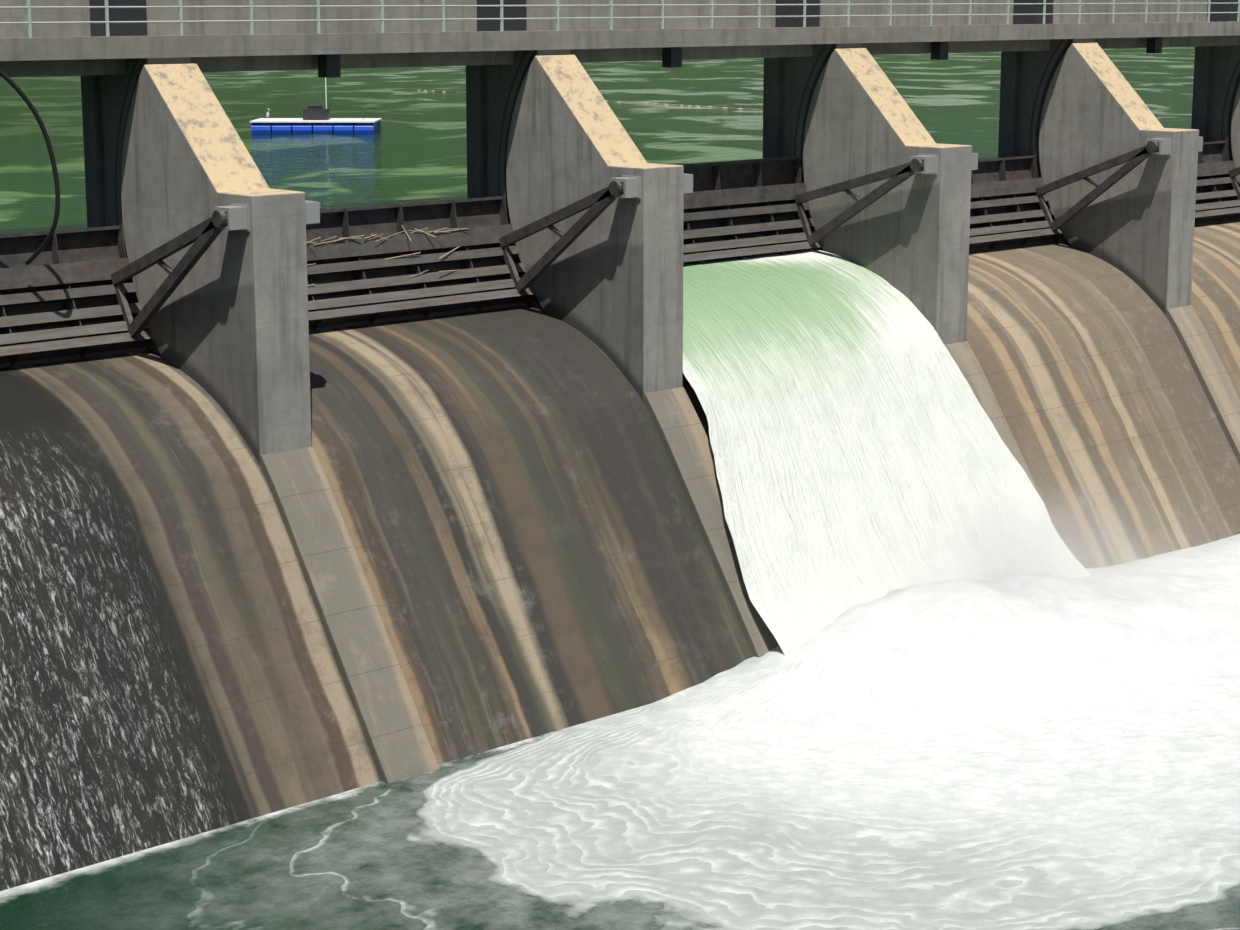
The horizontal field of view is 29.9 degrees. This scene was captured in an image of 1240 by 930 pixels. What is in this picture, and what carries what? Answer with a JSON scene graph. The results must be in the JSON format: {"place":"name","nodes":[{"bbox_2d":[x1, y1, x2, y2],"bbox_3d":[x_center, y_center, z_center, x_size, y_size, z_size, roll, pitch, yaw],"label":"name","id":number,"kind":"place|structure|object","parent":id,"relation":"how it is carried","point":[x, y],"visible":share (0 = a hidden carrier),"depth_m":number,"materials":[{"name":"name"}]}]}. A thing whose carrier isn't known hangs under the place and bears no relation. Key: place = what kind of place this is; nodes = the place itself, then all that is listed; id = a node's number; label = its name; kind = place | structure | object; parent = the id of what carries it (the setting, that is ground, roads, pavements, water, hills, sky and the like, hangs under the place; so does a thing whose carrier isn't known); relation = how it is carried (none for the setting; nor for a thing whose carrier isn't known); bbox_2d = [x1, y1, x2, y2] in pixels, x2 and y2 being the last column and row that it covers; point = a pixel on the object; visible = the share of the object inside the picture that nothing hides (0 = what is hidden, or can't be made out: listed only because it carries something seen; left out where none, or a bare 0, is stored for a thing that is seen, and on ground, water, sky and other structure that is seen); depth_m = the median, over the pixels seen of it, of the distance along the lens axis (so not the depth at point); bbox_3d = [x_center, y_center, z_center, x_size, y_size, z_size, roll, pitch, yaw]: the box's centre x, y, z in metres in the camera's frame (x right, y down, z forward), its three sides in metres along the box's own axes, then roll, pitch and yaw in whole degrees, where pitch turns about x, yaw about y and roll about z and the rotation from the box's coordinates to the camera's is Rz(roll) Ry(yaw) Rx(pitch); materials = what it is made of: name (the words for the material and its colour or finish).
{"place":"outdoors","nodes":[
{"label":"outdoors","id":0,"kind":"place"},
{"bbox_2d":[0,47,1194,233],"bbox_3d":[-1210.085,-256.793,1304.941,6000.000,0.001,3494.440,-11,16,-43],"label":"reservoir water","id":1,"kind":"structure","parent":0,"point":[414,150],"depth_m":118.17,"materials":[{"name":"green liquid"}]},
{"bbox_2d":[250,78,381,133],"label":"floating pontoon","id":2,"kind":"object","parent":1,"relation":"on","point":[316,119],"visible":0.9,"depth_m":103.16,"materials":[{"name":"blue plastic"}]},
{"bbox_2d":[419,89,761,109],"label":"float boom","id":3,"kind":"object","parent":1,"relation":"on","point":[631,102],"visible":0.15,"depth_m":131.03,"materials":[{"name":"beige plastic"}]},
{"bbox_2d":[0,534,1239,929],"bbox_3d":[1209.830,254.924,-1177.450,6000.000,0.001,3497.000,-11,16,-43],"label":"tail water","id":4,"kind":"structure","parent":0,"point":[648,816],"depth_m":48.42,"materials":[{"name":"white liquid"}]},
{"bbox_2d":[651,539,1239,754],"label":"churning foam","id":5,"kind":"object","parent":4,"relation":"on","point":[1192,691],"depth_m":59.37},
{"bbox_2d":[6,220,1239,821],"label":"spillway surface","id":6,"kind":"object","parent":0,"point":[514,506],"depth_m":58.28,"materials":[{"name":"concrete"}]},
{"bbox_2d":[0,210,227,367],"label":"radial gate","id":7,"kind":"structure","parent":6,"relation":"on","point":[67,294],"depth_m":55.91,"materials":[{"name":"metal"}]},
{"bbox_2d":[214,203,249,230],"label":"trunnion block","id":8,"kind":"structure","parent":7,"relation":"attached to","point":[238,216],"depth_m":53.14,"materials":[{"name":"grey concrete"}]},
{"bbox_2d":[0,366,260,890],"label":"trickling water","id":9,"kind":"structure","parent":6,"relation":"on","point":[106,752],"depth_m":49.45,"materials":[{"name":"white liquid"}]},
{"bbox_2d":[81,57,190,354],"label":"pier","id":10,"kind":"structure","parent":6,"relation":"on","point":[106,101],"depth_m":57.61,"materials":[{"name":"concrete"}]},
{"bbox_2d":[0,0,1239,77],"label":"bridge deck","id":11,"kind":"structure","parent":10,"relation":"on","point":[71,49],"depth_m":66.38,"materials":[{"name":"grey concrete"}]},
{"bbox_2d":[0,69,59,264],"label":"black hose","id":12,"kind":"object","parent":11,"relation":"attached to","point":[24,97],"visible":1,"depth_m":53.75,"materials":[{"name":"black rubber"}]},
{"bbox_2d":[89,0,147,36],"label":"gate hoist","id":13,"kind":"object","parent":11,"relation":"on","point":[124,29],"visible":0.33,"depth_m":57.13,"materials":[{"name":"grey metal"}]},
{"bbox_2d":[318,54,340,77],"bbox_3d":[-7.505,-10.405,59.970,0.440,0.800,0.380,-11,16,-43],"label":"deck drain","id":14,"kind":"object","parent":11,"relation":"attached to","point":[329,66],"visible":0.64,"depth_m":59.85,"materials":[{"name":"grey metal"}]},
{"bbox_2d":[477,0,526,30],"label":"gate hoist","id":15,"kind":"object","parent":11,"relation":"on","point":[508,12],"visible":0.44,"depth_m":65.60,"materials":[{"name":"grey metal"}]},
{"bbox_2d":[0,0,1239,36],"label":"bridge railing","id":16,"kind":"object","parent":11,"relation":"on","point":[501,6],"visible":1,"depth_m":64.69,"materials":[{"name":"grey metal"}]},
{"bbox_2d":[662,47,681,67],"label":"deck drain","id":17,"kind":"object","parent":11,"relation":"attached to","point":[671,57],"visible":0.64,"depth_m":68.31,"materials":[{"name":"grey metal"}]},
{"bbox_2d":[775,0,819,26],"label":"gate hoist","id":18,"kind":"object","parent":11,"relation":"on","point":[789,10],"visible":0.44,"depth_m":74.06,"materials":[{"name":"grey metal"}]},
{"bbox_2d":[931,41,948,59],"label":"deck drain","id":19,"kind":"object","parent":11,"relation":"attached to","point":[939,50],"visible":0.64,"depth_m":76.78,"materials":[{"name":"grey metal"}]},
{"bbox_2d":[1013,0,1053,23],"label":"gate hoist","id":20,"kind":"object","parent":11,"relation":"on","point":[1027,9],"visible":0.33,"depth_m":82.52,"materials":[{"name":"grey metal"}]},
{"bbox_2d":[1146,37,1161,53],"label":"deck drain","id":21,"kind":"object","parent":11,"relation":"attached to","point":[1154,45],"visible":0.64,"depth_m":85.23,"materials":[{"name":"grey metal"}]},
{"bbox_2d":[1207,0,1239,21],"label":"gate hoist","id":22,"kind":"object","parent":11,"relation":"on","point":[1220,17],"visible":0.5,"depth_m":90.89,"materials":[{"name":"grey metal"}]},
{"bbox_2d":[121,64,311,462],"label":"spillway pier","id":23,"kind":"structure","parent":6,"relation":"on","point":[228,324],"depth_m":54.82,"materials":[{"name":"concrete"}]},
{"bbox_2d":[259,447,438,783],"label":"dividing wall","id":24,"kind":"structure","parent":6,"relation":"on","point":[392,727],"depth_m":53.70,"materials":[{"name":"concrete"}]},
{"bbox_2d":[466,49,569,307],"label":"pier","id":25,"kind":"structure","parent":6,"relation":"on","point":[492,92],"depth_m":66.05,"materials":[{"name":"concrete"}]},
{"bbox_2d":[506,55,683,400],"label":"spillway pier","id":26,"kind":"structure","parent":6,"relation":"on","point":[608,281],"depth_m":63.37,"materials":[{"name":"concrete"}]},
{"bbox_2d":[306,181,622,330],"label":"radial gate","id":27,"kind":"structure","parent":26,"relation":"attached to","point":[361,281],"depth_m":63.27,"materials":[{"name":"metal"}]},
{"bbox_2d":[305,200,319,223],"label":"trunnion block","id":28,"kind":"structure","parent":27,"relation":"attached to","point":[312,212],"depth_m":54.53,"materials":[{"name":"grey concrete"}]},
{"bbox_2d":[306,226,468,285],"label":"driftwood sticks","id":29,"kind":"object","parent":27,"relation":"on","point":[436,231],"visible":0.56,"depth_m":62.96,"materials":[{"name":"beige wood"}]},
{"bbox_2d":[610,175,640,198],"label":"trunnion block","id":30,"kind":"structure","parent":27,"relation":"attached to","point":[631,186],"depth_m":61.60,"materials":[{"name":"grey concrete"}]},
{"bbox_2d":[643,387,778,656],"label":"dividing wall","id":31,"kind":"structure","parent":6,"relation":"on","point":[681,431],"depth_m":62.26,"materials":[{"name":"concrete"}]},
{"bbox_2d":[763,43,861,249],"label":"pier","id":32,"kind":"structure","parent":6,"relation":"on","point":[789,84],"depth_m":74.41,"materials":[{"name":"concrete"}]},
{"bbox_2d":[683,248,1089,654],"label":"cascading water","id":33,"kind":"structure","parent":6,"relation":"on","point":[816,362],"depth_m":66.76,"materials":[{"name":"white liquid"}]},
{"bbox_2d":[803,48,971,344],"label":"spillway pier","id":34,"kind":"structure","parent":6,"relation":"on","point":[908,238],"depth_m":71.86,"materials":[{"name":"concrete"}]},
{"bbox_2d":[676,156,923,263],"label":"radial gate","id":35,"kind":"structure","parent":34,"relation":"attached to","point":[739,209],"depth_m":72.28,"materials":[{"name":"metal"}]},
{"bbox_2d":[684,174,692,192],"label":"trunnion block","id":36,"kind":"structure","parent":35,"relation":"attached to","point":[688,183],"depth_m":63.00,"materials":[{"name":"grey concrete"}]},
{"bbox_2d":[910,154,937,174],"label":"trunnion block","id":37,"kind":"structure","parent":35,"relation":"attached to","point":[930,163],"depth_m":70.07,"materials":[{"name":"grey concrete"}]},
{"bbox_2d":[945,341,1057,532],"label":"dividing wall","id":38,"kind":"structure","parent":6,"relation":"on","point":[962,354],"depth_m":71.37,"materials":[{"name":"concrete"}]},
{"bbox_2d":[998,38,1093,244],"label":"pier","id":39,"kind":"structure","parent":6,"relation":"on","point":[1026,77],"depth_m":82.95,"materials":[{"name":"concrete"}]},
{"bbox_2d":[1039,43,1198,314],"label":"spillway pier","id":40,"kind":"structure","parent":6,"relation":"on","point":[1136,224],"depth_m":80.41,"materials":[{"name":"concrete"}]},
{"bbox_2d":[969,141,1158,251],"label":"radial gate","id":41,"kind":"structure","parent":40,"relation":"attached to","point":[1009,206],"depth_m":81.10,"materials":[{"name":"metal"}]},
{"bbox_2d":[972,153,977,169],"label":"trunnion block","id":42,"kind":"structure","parent":41,"relation":"attached to","point":[974,161],"depth_m":71.48,"materials":[{"name":"grey concrete"}]},
{"bbox_2d":[1146,137,1171,155],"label":"trunnion block","id":43,"kind":"structure","parent":41,"relation":"attached to","point":[1164,145],"depth_m":78.55,"materials":[{"name":"grey concrete"}]},
{"bbox_2d":[1165,305,1239,464],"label":"dividing wall","id":44,"kind":"structure","parent":6,"relation":"on","point":[1205,361],"depth_m":79.41,"materials":[{"name":"concrete"}]},
{"bbox_2d":[1191,45,1239,160],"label":"pier","id":45,"kind":"structure","parent":6,"relation":"on","point":[1216,81],"depth_m":91.50,"materials":[{"name":"concrete"}]},
{"bbox_2d":[1231,83,1239,183],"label":"pier sector","id":46,"kind":"object","parent":6,"relation":"on","point":[1235,133],"visible":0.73,"depth_m":90.86,"materials":[{"name":"concrete"}]},
{"bbox_2d":[1195,141,1239,224],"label":"radial gate","id":47,"kind":"structure","parent":46,"relation":"attached to","point":[1218,191],"depth_m":90.13,"materials":[{"name":"metal"}]},
{"bbox_2d":[1198,136,1202,151],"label":"trunnion block","id":48,"kind":"structure","parent":47,"relation":"attached to","point":[1200,146],"depth_m":79.96,"materials":[{"name":"grey concrete"}]},
{"bbox_2d":[664,410,1239,725],"label":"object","id":49,"kind":"structure","parent":0,"point":[1006,526],"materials":[{"name":"white liquid"}]}
]}

